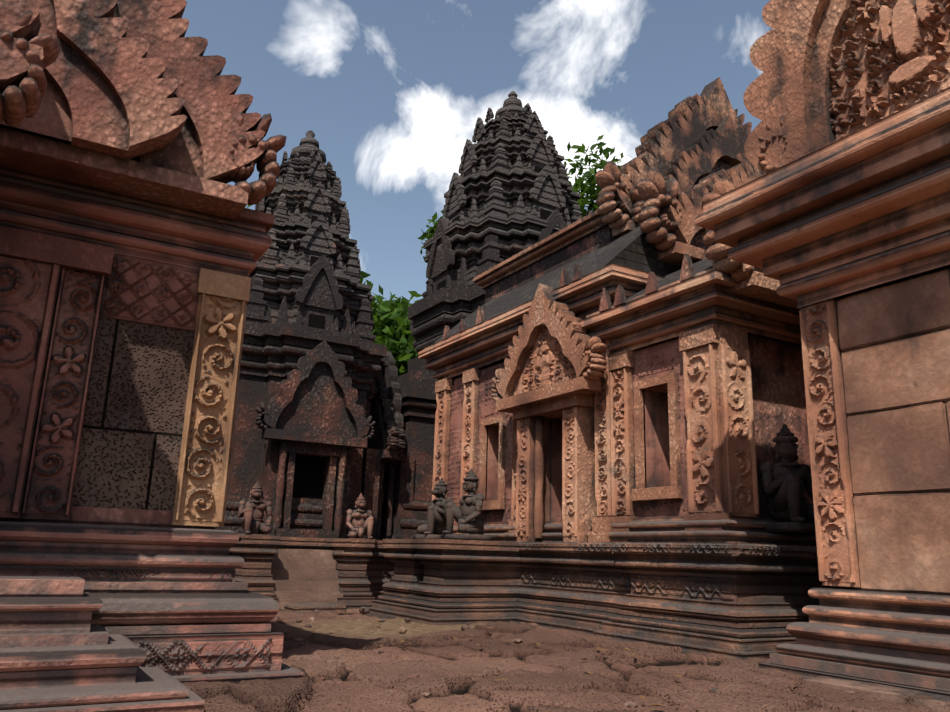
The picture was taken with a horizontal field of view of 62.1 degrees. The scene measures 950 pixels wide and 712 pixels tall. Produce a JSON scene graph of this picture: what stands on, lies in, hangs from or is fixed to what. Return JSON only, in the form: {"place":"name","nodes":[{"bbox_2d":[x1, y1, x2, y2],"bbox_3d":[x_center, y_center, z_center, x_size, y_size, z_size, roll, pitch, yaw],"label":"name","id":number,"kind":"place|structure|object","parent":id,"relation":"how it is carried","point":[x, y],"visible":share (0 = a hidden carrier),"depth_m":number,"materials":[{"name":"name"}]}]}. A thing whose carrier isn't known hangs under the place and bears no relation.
{"place":"outdoors","nodes":[
{"label":"outdoors","id":0,"kind":"place"},
{"bbox_2d":[215,130,399,539],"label":"tower","id":1,"kind":"structure","parent":0,"point":[316,441],"depth_m":12.20,"materials":[{"name":"stone"}]},
{"bbox_2d":[182,0,771,303],"label":"sky","id":2,"kind":"structure","parent":0,"point":[392,93],"materials":[{"name":"blue"}]},
{"bbox_2d":[801,677,949,711],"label":"stone slab","id":3,"kind":"object","parent":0,"point":[939,703],"visible":0.31,"depth_m":4.57,"materials":[{"name":"stone"}]},
{"label":"ground","id":4,"kind":"structure","parent":0,"visible":0},
{"bbox_2d":[0,0,302,683],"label":"library","id":5,"kind":"structure","parent":4,"relation":"on","point":[135,241],"depth_m":4.56,"materials":[{"name":"stone"}]},
{"bbox_2d":[360,271,417,375],"bbox_3d":[-2.683,2.622,23.887,8.907,8.707,10.376,5,-14,-13],"label":"tree","id":6,"kind":"object","parent":4,"relation":"on","point":[404,354],"visible":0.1,"depth_m":20.78,"materials":[{"name":"green plant"}]},
{"bbox_2d":[371,291,421,366],"bbox_3d":[-2.793,2.536,25.192,9.754,9.584,10.394,-9,-18,36],"label":"tree","id":7,"kind":"object","parent":4,"relation":"on","point":[401,307],"depth_m":22.12,"materials":[{"name":"green plant"}]},
{"bbox_2d":[417,135,631,262],"bbox_3d":[4.039,0.104,40.501,14.275,22.452,13.829,-4,-15,23],"label":"tall tree","id":8,"kind":"object","parent":4,"relation":"on","point":[582,187],"visible":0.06,"depth_m":38.30,"materials":[{"name":"green plant"}]},
{"bbox_2d":[229,535,830,659],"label":"platform","id":9,"kind":"structure","parent":4,"relation":"on","point":[743,601],"depth_m":8.53,"materials":[{"name":"stone"}]},
{"bbox_2d":[237,481,272,538],"bbox_3d":[-2.906,2.041,10.469,0.463,0.768,0.479,10,-16,-29],"label":"guardian statue","id":10,"kind":"object","parent":9,"relation":"on","point":[253,510],"visible":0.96,"depth_m":10.41,"materials":[{"name":"stone"}]},
{"bbox_2d":[346,493,376,542],"bbox_3d":[-1.630,2.294,11.184,0.416,0.697,0.435,10,-16,-29],"label":"guardian statue","id":11,"kind":"object","parent":9,"relation":"on","point":[359,521],"visible":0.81,"depth_m":11.12,"materials":[{"name":"stone"}]},
{"bbox_2d":[413,478,452,538],"bbox_3d":[-0.488,1.984,10.248,0.506,0.810,0.490,10,-16,-29],"label":"guardian statue","id":12,"kind":"object","parent":9,"relation":"on","point":[435,526],"visible":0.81,"depth_m":10.10,"materials":[{"name":"stone"}]},
{"bbox_2d":[441,468,493,540],"bbox_3d":[-0.095,1.800,9.591,0.521,0.868,0.505,10,-16,-29],"label":"guardian statue","id":13,"kind":"object","parent":9,"relation":"on","point":[465,514],"visible":0.96,"depth_m":9.49,"materials":[{"name":"stone"}]},
{"bbox_2d":[380,91,581,539],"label":"tower","id":14,"kind":"structure","parent":9,"relation":"on","point":[509,193],"depth_m":15.34,"materials":[{"name":"stone"}]},
{"bbox_2d":[418,77,816,545],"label":"temple building","id":15,"kind":"structure","parent":9,"relation":"on","point":[623,362],"depth_m":8.87,"materials":[{"name":"orange stone"}]},
{"bbox_2d":[759,424,815,533],"bbox_3d":[2.994,1.143,7.440,0.598,1.031,0.617,6,-15,-18],"label":"guardian statue","id":16,"kind":"object","parent":15,"relation":"on","point":[787,481],"visible":0.9,"depth_m":7.33,"materials":[{"name":"grey stone"}]},
{"bbox_2d":[182,608,934,711],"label":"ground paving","id":17,"kind":"structure","parent":4,"relation":"on","point":[463,672],"depth_m":4.90,"materials":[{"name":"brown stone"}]},
{"bbox_2d":[0,576,204,711],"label":"stone steps","id":18,"kind":"structure","parent":17,"relation":"on","point":[59,652],"depth_m":3.57,"materials":[{"name":"red stone"}]},
{"bbox_2d":[284,604,346,614],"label":"step stones","id":19,"kind":"object","parent":17,"relation":"on","point":[336,609],"visible":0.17,"depth_m":9.81,"materials":[{"name":"stone"}]},
{"bbox_2d":[287,606,769,708],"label":"pebbles","id":20,"kind":"object","parent":17,"relation":"on","point":[402,629],"visible":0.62,"depth_m":6.58,"materials":[{"name":"brown stone"}]},
{"bbox_2d":[694,0,949,695],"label":"temple building","id":21,"kind":"structure","parent":4,"relation":"on","point":[834,220],"depth_m":5.47,"materials":[{"name":"brown stone"}]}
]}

